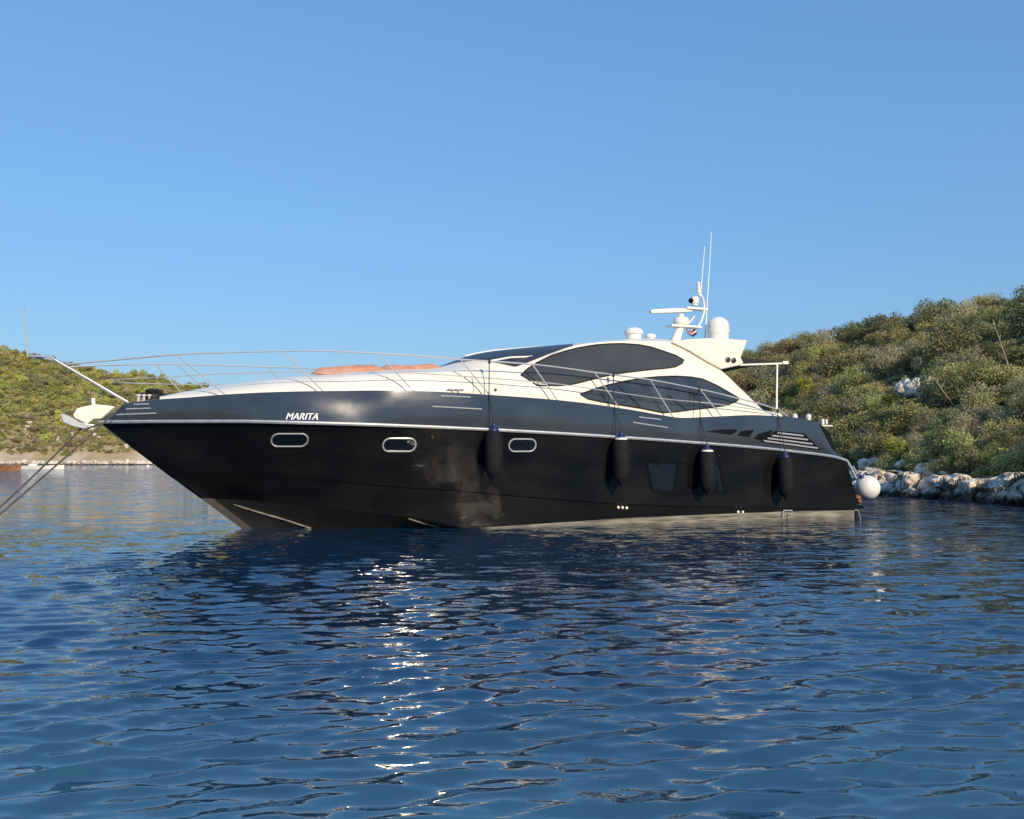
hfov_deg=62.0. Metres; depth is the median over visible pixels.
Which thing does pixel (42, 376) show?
olive green tree
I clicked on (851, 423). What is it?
olive green shrub
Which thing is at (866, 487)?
ball fender
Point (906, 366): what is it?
olive green shrub
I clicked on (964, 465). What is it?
evergreen shrub
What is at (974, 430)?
grey green shrub
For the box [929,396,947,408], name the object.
rock outcrop
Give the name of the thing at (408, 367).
sunbathing cushion
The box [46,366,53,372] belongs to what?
yellow green tree
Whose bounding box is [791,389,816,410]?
olive green shrub
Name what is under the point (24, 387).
dark green tree
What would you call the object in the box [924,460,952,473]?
olive green shrub
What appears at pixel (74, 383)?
olive green tree
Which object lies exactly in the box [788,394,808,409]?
olive green shrub
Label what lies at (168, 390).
dry bush
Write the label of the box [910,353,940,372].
grey green shrub
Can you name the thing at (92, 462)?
shore rock
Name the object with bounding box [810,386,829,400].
grey green shrub
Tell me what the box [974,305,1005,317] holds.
evergreen shrub
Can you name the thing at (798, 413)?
olive green shrub
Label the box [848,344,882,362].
evergreen shrub
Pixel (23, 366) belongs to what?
yellow green tree
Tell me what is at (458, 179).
sky
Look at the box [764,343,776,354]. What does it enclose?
olive green shrub
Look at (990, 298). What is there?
olive green shrub
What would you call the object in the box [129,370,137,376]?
yellow green tree
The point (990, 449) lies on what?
evergreen shrub
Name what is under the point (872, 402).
olive green shrub
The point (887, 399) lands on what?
bright green shrub
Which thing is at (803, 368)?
olive green shrub
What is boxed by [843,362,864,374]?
olive green shrub
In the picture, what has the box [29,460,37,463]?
shore rock
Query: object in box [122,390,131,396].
dark green tree
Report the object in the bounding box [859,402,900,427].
olive green shrub
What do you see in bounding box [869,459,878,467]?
olive green shrub
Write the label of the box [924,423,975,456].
evergreen shrub
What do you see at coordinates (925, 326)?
olive green shrub
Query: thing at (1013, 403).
grey green shrub
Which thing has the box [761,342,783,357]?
reddish shrub
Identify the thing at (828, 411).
olive green shrub
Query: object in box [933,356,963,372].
evergreen shrub
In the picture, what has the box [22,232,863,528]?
motor yacht
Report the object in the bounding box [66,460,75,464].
shore rock
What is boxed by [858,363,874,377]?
grey green shrub
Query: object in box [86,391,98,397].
dry bush
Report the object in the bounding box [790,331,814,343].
olive green shrub
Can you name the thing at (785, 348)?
reddish shrub
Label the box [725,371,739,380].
olive green shrub
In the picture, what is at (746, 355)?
evergreen shrub
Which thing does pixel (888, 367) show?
grey green shrub
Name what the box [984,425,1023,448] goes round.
evergreen shrub
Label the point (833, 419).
olive green shrub
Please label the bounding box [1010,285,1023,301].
evergreen shrub
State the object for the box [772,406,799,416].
grey green shrub
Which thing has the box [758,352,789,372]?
evergreen shrub
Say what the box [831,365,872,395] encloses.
olive green shrub
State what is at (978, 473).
olive green shrub
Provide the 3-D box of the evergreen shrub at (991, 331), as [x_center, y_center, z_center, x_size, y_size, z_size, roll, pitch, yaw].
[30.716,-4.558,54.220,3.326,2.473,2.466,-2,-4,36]
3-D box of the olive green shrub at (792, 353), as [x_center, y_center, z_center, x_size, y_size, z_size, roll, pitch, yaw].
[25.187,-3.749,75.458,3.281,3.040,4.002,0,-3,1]
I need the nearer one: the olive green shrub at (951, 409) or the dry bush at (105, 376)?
the olive green shrub at (951, 409)
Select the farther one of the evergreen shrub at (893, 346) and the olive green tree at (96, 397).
the olive green tree at (96, 397)
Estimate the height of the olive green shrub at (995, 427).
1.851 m
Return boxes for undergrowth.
[725,305,1023,476]
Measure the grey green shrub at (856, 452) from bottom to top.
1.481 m
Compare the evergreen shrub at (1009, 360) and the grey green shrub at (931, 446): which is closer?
the grey green shrub at (931, 446)
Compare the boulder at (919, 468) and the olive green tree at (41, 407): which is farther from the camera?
the olive green tree at (41, 407)
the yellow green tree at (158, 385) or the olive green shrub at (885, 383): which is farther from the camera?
the yellow green tree at (158, 385)
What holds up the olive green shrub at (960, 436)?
on the hillside at (916, 374)
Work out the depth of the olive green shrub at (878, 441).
45.27 m
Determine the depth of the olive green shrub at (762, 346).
89.17 m
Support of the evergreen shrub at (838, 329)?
on the hillside at (916, 374)
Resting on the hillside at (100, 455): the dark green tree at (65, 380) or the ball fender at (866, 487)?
the dark green tree at (65, 380)
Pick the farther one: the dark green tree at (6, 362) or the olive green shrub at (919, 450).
the dark green tree at (6, 362)
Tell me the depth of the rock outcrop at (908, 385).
51.06 m
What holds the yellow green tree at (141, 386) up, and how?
on the hillside at (100, 455)
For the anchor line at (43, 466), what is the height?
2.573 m
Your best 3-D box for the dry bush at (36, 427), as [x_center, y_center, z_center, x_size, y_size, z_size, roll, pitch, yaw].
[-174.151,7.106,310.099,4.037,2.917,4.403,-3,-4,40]
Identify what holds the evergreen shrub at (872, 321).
on the hillside at (916, 374)
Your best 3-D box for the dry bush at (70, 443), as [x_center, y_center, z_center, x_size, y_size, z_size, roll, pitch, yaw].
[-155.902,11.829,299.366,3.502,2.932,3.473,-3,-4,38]
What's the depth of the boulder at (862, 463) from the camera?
45.20 m
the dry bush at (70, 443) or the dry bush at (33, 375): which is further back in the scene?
the dry bush at (33, 375)
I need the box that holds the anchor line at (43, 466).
[0,428,81,507]
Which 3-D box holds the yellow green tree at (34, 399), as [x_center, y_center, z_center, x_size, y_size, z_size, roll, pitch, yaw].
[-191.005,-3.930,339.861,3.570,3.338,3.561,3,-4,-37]
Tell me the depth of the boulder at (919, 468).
40.01 m
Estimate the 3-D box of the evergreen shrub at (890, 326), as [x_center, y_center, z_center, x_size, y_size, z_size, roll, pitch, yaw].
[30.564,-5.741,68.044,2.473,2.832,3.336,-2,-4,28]
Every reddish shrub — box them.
[729,372,757,393]
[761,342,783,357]
[771,337,803,356]
[813,357,829,365]
[814,329,849,346]
[871,310,902,333]
[936,446,949,461]
[974,299,1000,309]
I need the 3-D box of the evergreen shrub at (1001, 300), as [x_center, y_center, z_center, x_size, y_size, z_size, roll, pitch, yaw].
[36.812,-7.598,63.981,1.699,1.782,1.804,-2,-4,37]
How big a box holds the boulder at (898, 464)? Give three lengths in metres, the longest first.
0.601 x 0.452 x 0.423 m
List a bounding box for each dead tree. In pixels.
[934,377,955,408]
[985,319,1010,372]
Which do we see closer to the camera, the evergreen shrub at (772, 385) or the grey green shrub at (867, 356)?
the grey green shrub at (867, 356)
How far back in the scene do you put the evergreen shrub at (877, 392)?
53.80 m
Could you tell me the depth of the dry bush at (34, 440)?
300.11 m
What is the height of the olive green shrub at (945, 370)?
2.928 m
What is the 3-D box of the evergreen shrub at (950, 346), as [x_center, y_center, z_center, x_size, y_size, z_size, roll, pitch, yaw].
[28.154,-3.800,54.023,3.609,4.323,3.834,-3,-5,42]
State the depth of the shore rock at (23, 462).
285.08 m
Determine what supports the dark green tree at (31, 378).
on the hillside at (100, 455)
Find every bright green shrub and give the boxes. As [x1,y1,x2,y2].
[775,390,793,399]
[792,375,821,394]
[878,392,903,408]
[882,436,913,457]
[905,398,929,407]
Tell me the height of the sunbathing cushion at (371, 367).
0.461 m
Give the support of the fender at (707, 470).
hanging from the motor yacht
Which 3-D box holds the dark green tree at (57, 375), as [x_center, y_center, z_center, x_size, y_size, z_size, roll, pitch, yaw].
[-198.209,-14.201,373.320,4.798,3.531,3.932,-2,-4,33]
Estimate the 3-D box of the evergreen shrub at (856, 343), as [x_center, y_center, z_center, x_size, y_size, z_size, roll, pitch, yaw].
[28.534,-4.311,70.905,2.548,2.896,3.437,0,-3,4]
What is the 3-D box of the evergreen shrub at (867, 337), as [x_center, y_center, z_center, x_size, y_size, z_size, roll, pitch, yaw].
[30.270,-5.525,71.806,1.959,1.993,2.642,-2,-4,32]
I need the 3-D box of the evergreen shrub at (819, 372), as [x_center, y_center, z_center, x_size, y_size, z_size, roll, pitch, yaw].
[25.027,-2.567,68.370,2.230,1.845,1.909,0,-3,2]
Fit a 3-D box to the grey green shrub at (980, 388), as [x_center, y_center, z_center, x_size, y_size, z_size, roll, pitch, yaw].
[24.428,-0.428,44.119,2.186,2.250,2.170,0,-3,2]
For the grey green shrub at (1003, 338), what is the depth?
53.08 m
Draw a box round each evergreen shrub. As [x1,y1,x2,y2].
[740,373,759,390]
[741,348,767,359]
[755,373,793,402]
[756,351,773,359]
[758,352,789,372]
[769,397,790,410]
[780,348,815,371]
[813,367,832,380]
[823,391,850,413]
[831,322,857,338]
[833,329,856,345]
[837,340,866,351]
[840,315,878,339]
[843,324,878,345]
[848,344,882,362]
[858,388,887,409]
[860,315,882,333]
[862,333,876,344]
[873,452,906,469]
[874,343,897,359]
[879,318,906,344]
[886,316,907,322]
[886,463,908,471]
[899,314,928,333]
[901,331,923,346]
[910,304,955,325]
[912,370,975,408]
[913,297,957,317]
[918,358,942,379]
[922,316,987,361]
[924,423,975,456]
[930,407,971,428]
[931,441,989,474]
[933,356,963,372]
[947,312,986,335]
[955,382,985,397]
[959,387,981,400]
[969,320,1019,344]
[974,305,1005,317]
[975,358,1008,368]
[979,341,1006,359]
[981,440,1011,460]
[984,405,1007,424]
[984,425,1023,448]
[987,346,1023,360]
[992,348,1023,372]
[993,386,1023,406]
[994,297,1007,305]
[995,294,1023,328]
[1002,306,1023,340]
[1003,297,1023,305]
[1006,327,1022,340]
[1008,337,1023,351]
[1008,395,1023,425]
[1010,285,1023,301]
[1017,440,1023,460]
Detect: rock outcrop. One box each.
[893,378,909,397]
[903,386,924,400]
[904,378,922,391]
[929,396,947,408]
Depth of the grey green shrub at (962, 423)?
41.02 m
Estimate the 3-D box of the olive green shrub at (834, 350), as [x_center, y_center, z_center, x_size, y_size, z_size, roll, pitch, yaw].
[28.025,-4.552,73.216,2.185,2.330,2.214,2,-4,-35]
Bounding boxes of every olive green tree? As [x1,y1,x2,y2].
[0,422,12,429]
[4,405,19,412]
[6,388,22,393]
[10,356,19,361]
[29,359,41,364]
[30,404,45,411]
[35,419,49,426]
[38,373,48,378]
[48,380,58,386]
[68,401,78,405]
[71,379,80,385]
[91,394,102,400]
[106,379,115,384]
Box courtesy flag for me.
[686,328,696,336]
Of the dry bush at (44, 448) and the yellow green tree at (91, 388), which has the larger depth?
the yellow green tree at (91, 388)
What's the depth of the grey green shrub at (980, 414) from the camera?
41.98 m
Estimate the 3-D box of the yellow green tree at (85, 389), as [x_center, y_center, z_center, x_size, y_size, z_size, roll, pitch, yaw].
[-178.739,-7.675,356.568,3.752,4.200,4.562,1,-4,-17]
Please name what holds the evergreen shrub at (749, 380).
on the hillside at (916, 374)
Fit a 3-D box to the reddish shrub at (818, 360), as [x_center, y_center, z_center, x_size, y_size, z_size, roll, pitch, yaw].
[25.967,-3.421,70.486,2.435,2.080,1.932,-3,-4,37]
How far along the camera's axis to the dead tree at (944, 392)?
45.44 m
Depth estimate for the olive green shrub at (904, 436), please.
44.85 m
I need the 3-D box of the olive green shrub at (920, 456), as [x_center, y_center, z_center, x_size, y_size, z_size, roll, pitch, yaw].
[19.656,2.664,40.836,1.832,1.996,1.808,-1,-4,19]
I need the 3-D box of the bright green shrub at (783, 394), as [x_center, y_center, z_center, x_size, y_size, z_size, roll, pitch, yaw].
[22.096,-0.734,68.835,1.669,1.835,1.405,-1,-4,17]
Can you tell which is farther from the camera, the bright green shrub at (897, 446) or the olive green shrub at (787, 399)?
the olive green shrub at (787, 399)
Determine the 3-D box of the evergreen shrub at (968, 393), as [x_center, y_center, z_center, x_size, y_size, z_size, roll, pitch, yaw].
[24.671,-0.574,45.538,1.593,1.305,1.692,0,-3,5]
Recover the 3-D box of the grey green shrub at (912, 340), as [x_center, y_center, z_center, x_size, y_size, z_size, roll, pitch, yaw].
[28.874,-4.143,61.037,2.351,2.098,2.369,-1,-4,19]
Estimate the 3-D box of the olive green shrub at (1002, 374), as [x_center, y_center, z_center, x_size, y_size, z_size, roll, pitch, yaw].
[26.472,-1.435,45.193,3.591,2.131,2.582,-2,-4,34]
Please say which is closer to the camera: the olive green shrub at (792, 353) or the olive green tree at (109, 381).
the olive green shrub at (792, 353)
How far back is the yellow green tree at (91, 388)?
362.67 m
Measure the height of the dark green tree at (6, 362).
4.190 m
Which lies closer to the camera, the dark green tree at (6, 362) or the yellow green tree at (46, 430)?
the yellow green tree at (46, 430)
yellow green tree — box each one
[6,417,18,425]
[16,375,27,382]
[19,361,30,368]
[22,398,32,406]
[28,396,37,402]
[41,432,51,439]
[42,428,52,434]
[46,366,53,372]
[50,394,61,399]
[52,401,63,407]
[53,409,62,417]
[70,369,79,378]
[80,387,89,394]
[85,384,92,391]
[111,398,120,403]
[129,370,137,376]
[137,368,147,375]
[138,384,147,389]
[153,384,163,388]
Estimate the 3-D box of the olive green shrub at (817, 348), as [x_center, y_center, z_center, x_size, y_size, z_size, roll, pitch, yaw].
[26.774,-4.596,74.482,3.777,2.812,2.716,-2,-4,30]
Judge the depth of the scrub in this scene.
329.56 m
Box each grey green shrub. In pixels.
[747,365,774,389]
[749,386,778,409]
[762,369,784,382]
[768,364,794,382]
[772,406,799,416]
[797,327,838,354]
[804,371,827,388]
[809,384,842,403]
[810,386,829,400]
[830,393,871,417]
[846,442,865,461]
[851,420,885,444]
[853,345,881,367]
[853,427,866,442]
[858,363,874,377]
[862,369,883,383]
[865,343,909,376]
[876,448,893,462]
[877,345,904,356]
[893,435,914,449]
[900,338,924,352]
[900,404,948,432]
[903,432,925,450]
[904,423,927,438]
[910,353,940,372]
[919,417,946,433]
[925,441,940,458]
[933,347,987,373]
[936,298,981,322]
[950,411,989,433]
[952,403,982,420]
[957,380,1003,408]
[959,342,986,361]
[963,400,1003,425]
[965,421,988,444]
[977,407,1023,430]
[977,435,1002,452]
[982,336,1008,344]
[1001,394,1023,418]
[1002,375,1023,393]
[1005,389,1023,402]
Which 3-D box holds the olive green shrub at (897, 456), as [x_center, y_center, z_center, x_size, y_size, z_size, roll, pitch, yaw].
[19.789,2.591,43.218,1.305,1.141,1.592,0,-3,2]
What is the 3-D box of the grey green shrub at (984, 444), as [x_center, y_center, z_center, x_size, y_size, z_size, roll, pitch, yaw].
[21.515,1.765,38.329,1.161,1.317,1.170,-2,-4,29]
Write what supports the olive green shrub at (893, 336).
on the hillside at (916, 374)
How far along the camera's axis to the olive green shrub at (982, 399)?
42.75 m
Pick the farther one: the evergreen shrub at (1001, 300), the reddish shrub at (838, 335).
the reddish shrub at (838, 335)
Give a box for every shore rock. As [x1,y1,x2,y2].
[18,459,28,464]
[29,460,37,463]
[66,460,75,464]
[80,460,88,464]
[89,460,97,464]
[112,459,121,464]
[143,460,152,464]
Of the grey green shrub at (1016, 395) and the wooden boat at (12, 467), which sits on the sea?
the wooden boat at (12, 467)
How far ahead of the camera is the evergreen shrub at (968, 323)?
59.38 m
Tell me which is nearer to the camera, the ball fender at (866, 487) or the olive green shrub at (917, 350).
the ball fender at (866, 487)
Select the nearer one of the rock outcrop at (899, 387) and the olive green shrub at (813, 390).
the rock outcrop at (899, 387)
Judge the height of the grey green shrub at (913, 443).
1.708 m
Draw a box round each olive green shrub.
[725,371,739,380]
[736,367,753,375]
[757,340,771,351]
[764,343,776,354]
[764,353,783,365]
[776,351,796,374]
[781,379,815,394]
[782,395,797,406]
[786,359,818,378]
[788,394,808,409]
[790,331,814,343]
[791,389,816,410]
[794,406,808,417]
[797,335,819,347]
[797,398,814,409]
[798,394,857,421]
[801,340,838,359]
[812,384,827,394]
[815,350,858,374]
[816,412,846,431]
[823,423,847,437]
[825,344,842,356]
[826,369,843,379]
[826,375,847,395]
[828,345,870,377]
[828,408,871,446]
[829,374,846,382]
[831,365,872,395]
[833,430,861,461]
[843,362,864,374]
[843,455,855,467]
[846,384,887,398]
[848,381,891,400]
[848,393,896,413]
[856,407,877,421]
[857,430,895,458]
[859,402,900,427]
[861,329,886,346]
[862,379,891,389]
[864,354,889,375]
[866,418,906,438]
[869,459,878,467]
[874,326,909,347]
[876,401,896,415]
[877,397,928,433]
[889,433,916,441]
[890,450,910,461]
[893,338,905,346]
[893,354,913,371]
[897,343,930,371]
[900,445,935,471]
[900,448,938,462]
[908,331,936,344]
[915,321,937,334]
[919,360,974,394]
[920,433,944,452]
[921,427,940,441]
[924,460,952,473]
[931,315,956,327]
[937,403,970,418]
[941,426,988,467]
[958,356,1000,390]
[960,340,993,354]
[960,389,1014,413]
[964,451,995,464]
[966,291,1002,308]
[968,304,1014,341]
[970,462,998,478]
[971,363,1023,386]
[978,415,1023,440]
[986,444,1023,476]
[995,336,1023,351]
[1005,343,1023,365]
[1013,370,1023,386]
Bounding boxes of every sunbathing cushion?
[311,364,384,374]
[382,364,440,369]
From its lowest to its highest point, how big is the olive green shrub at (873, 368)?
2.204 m
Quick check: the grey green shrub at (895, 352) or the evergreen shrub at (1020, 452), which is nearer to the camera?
the evergreen shrub at (1020, 452)
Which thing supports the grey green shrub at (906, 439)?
on the hillside at (916, 374)
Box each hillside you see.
[0,352,200,464]
[746,357,1022,475]
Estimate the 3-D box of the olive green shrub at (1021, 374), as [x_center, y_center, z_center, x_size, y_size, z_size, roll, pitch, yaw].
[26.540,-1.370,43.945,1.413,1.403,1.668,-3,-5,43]
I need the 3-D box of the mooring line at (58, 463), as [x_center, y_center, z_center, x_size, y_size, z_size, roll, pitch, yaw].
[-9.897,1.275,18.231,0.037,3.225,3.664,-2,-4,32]
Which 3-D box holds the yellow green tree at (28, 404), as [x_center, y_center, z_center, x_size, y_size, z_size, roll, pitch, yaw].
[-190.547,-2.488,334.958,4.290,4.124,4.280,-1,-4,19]
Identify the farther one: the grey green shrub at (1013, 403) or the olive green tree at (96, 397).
the olive green tree at (96, 397)
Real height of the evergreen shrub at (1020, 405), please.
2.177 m
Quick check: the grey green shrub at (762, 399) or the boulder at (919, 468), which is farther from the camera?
the grey green shrub at (762, 399)
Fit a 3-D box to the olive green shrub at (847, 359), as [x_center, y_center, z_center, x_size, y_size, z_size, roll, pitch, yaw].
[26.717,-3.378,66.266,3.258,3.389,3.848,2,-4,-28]
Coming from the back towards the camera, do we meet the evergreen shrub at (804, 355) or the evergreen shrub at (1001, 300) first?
the evergreen shrub at (804, 355)
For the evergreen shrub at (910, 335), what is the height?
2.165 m
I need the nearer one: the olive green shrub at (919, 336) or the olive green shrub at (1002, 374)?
the olive green shrub at (1002, 374)
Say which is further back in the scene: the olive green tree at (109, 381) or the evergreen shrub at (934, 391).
the olive green tree at (109, 381)
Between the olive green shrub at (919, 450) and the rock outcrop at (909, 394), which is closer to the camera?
the olive green shrub at (919, 450)
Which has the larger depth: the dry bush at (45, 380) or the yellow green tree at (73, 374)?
the yellow green tree at (73, 374)
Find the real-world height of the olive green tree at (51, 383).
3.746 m
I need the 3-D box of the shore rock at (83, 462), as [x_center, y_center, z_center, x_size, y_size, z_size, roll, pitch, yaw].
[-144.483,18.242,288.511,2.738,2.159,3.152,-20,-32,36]
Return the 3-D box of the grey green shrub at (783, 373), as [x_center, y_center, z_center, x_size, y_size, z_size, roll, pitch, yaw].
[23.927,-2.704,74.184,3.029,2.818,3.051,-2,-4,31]
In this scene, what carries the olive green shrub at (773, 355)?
on the hillside at (916, 374)
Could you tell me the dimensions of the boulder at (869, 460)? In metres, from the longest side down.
1.046 x 0.808 x 0.776 m
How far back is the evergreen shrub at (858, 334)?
74.12 m
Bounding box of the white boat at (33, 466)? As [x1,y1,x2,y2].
[21,464,63,468]
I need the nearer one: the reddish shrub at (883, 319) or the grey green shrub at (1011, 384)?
the grey green shrub at (1011, 384)
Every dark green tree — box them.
[0,359,9,366]
[11,414,25,418]
[19,385,29,390]
[26,445,36,451]
[28,375,40,382]
[39,424,50,431]
[49,409,55,415]
[55,373,65,379]
[59,368,69,374]
[61,377,70,385]
[82,396,93,400]
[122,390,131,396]
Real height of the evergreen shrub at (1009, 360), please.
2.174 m
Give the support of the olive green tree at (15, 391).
on the hillside at (100, 455)
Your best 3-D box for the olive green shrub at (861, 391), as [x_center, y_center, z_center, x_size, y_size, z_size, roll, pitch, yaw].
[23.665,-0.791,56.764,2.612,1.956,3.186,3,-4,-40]
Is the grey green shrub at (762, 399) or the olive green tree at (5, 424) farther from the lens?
the olive green tree at (5, 424)
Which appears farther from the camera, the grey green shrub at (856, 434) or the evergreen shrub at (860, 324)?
the evergreen shrub at (860, 324)
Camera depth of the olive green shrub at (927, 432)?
43.07 m
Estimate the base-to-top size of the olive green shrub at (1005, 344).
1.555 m
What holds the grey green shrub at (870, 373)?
on the hillside at (916, 374)
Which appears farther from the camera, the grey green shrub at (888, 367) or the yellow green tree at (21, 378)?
the yellow green tree at (21, 378)
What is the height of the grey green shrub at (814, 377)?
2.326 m
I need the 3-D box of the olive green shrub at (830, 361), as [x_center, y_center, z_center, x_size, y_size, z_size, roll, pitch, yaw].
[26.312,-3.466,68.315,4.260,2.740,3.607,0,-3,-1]
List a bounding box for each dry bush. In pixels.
[0,350,10,354]
[3,441,13,447]
[27,425,39,430]
[28,373,38,376]
[31,438,43,443]
[35,378,48,384]
[37,445,48,451]
[47,424,59,429]
[63,439,72,446]
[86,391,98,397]
[100,374,111,378]
[160,388,171,394]
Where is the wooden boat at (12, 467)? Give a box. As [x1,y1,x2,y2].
[0,464,20,470]
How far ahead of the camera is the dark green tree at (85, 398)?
349.48 m
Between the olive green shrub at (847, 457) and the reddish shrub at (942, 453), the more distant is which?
the olive green shrub at (847, 457)
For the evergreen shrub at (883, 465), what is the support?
on the hillside at (916, 374)
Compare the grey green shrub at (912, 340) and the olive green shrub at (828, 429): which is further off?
the grey green shrub at (912, 340)
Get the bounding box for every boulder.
[857,458,867,468]
[867,457,882,466]
[893,460,904,468]
[914,463,930,472]
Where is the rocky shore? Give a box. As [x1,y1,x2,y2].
[849,466,1023,504]
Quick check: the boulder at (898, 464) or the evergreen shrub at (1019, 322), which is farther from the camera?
the evergreen shrub at (1019, 322)
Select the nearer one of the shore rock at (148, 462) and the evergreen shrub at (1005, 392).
the evergreen shrub at (1005, 392)
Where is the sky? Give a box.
[0,0,1023,386]
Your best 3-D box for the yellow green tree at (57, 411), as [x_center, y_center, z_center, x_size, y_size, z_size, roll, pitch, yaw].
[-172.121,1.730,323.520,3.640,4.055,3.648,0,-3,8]
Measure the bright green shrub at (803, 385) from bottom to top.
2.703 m
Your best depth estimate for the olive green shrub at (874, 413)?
50.61 m
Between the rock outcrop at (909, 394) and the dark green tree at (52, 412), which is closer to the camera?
the rock outcrop at (909, 394)
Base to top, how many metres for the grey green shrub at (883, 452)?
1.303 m
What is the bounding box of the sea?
[0,465,1023,818]
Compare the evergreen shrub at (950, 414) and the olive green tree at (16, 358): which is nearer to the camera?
the evergreen shrub at (950, 414)
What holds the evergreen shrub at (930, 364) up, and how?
on the hillside at (916, 374)
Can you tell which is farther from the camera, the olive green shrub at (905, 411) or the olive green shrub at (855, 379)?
the olive green shrub at (855, 379)
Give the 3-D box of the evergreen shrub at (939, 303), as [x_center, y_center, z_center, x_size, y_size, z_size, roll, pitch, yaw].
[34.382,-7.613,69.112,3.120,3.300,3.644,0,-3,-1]
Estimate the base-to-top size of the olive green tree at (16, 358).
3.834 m
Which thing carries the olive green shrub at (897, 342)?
on the hillside at (916, 374)
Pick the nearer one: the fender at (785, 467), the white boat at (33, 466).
the fender at (785, 467)
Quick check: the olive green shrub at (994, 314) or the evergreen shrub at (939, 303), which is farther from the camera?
the evergreen shrub at (939, 303)
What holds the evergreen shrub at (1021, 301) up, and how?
on the hillside at (916, 374)
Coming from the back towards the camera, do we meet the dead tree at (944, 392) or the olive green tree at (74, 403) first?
the olive green tree at (74, 403)
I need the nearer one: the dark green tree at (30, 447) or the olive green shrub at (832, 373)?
the olive green shrub at (832, 373)
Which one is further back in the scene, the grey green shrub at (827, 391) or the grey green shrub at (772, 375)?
the grey green shrub at (772, 375)
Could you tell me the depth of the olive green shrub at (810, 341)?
79.55 m
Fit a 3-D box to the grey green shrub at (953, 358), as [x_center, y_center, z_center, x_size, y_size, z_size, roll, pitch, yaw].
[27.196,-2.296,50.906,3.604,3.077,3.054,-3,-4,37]
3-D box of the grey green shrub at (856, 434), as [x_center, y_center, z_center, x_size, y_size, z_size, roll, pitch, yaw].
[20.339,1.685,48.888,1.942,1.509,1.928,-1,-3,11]
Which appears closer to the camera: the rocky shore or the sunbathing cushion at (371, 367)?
the sunbathing cushion at (371, 367)
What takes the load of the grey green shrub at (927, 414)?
on the hillside at (916, 374)
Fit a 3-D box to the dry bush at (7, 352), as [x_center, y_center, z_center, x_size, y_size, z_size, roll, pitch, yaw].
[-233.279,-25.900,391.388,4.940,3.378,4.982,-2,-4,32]
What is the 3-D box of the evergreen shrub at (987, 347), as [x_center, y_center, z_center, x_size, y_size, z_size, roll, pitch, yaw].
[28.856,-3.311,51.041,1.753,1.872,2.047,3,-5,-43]
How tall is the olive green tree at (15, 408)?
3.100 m
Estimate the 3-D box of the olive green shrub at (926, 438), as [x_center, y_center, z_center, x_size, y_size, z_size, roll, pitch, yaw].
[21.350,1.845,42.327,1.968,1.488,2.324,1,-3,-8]
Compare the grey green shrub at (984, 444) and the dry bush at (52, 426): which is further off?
the dry bush at (52, 426)
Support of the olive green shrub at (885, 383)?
on the hillside at (916, 374)
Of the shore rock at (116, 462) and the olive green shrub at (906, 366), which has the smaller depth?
the olive green shrub at (906, 366)
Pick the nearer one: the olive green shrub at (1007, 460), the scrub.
the olive green shrub at (1007, 460)
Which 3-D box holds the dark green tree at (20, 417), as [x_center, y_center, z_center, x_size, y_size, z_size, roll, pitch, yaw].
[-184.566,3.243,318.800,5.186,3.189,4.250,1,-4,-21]
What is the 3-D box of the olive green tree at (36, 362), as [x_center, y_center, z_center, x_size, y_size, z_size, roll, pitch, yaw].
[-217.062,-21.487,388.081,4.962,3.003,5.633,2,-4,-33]
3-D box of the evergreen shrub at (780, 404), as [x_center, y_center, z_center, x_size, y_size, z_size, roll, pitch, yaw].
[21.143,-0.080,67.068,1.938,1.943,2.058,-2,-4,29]
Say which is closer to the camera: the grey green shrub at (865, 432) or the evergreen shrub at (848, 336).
the grey green shrub at (865, 432)
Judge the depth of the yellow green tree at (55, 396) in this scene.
344.91 m
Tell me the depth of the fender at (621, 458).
21.61 m
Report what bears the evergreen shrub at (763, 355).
on the hillside at (916, 374)
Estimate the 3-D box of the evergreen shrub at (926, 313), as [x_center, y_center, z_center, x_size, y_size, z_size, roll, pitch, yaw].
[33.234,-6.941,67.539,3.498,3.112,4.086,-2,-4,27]
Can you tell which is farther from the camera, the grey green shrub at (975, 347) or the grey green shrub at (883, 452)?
the grey green shrub at (975, 347)
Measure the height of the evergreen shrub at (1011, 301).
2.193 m
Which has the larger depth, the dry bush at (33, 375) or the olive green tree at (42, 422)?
the dry bush at (33, 375)
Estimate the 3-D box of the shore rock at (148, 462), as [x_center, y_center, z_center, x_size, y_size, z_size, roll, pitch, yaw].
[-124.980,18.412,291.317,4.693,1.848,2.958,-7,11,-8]
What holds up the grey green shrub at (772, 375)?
on the hillside at (916, 374)
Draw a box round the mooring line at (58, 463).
[0,399,128,514]
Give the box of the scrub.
[0,350,205,455]
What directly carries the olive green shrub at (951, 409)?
on the hillside at (916, 374)
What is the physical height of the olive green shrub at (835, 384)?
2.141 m
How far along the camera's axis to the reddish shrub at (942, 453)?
39.76 m
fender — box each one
[485,358,502,481]
[612,372,629,487]
[698,387,715,495]
[776,409,793,500]
[854,471,880,499]
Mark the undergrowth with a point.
(902, 376)
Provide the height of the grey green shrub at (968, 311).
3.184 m
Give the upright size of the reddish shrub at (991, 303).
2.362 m
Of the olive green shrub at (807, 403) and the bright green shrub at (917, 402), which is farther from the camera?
the olive green shrub at (807, 403)
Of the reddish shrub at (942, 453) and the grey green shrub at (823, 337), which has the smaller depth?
the reddish shrub at (942, 453)
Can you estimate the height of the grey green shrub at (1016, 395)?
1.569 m
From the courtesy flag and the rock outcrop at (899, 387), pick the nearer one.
the courtesy flag
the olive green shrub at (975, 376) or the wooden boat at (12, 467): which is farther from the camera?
the wooden boat at (12, 467)
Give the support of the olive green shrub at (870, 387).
on the hillside at (916, 374)
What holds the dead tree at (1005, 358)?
on the hillside at (916, 374)
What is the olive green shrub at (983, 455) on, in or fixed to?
on the hillside at (916, 374)

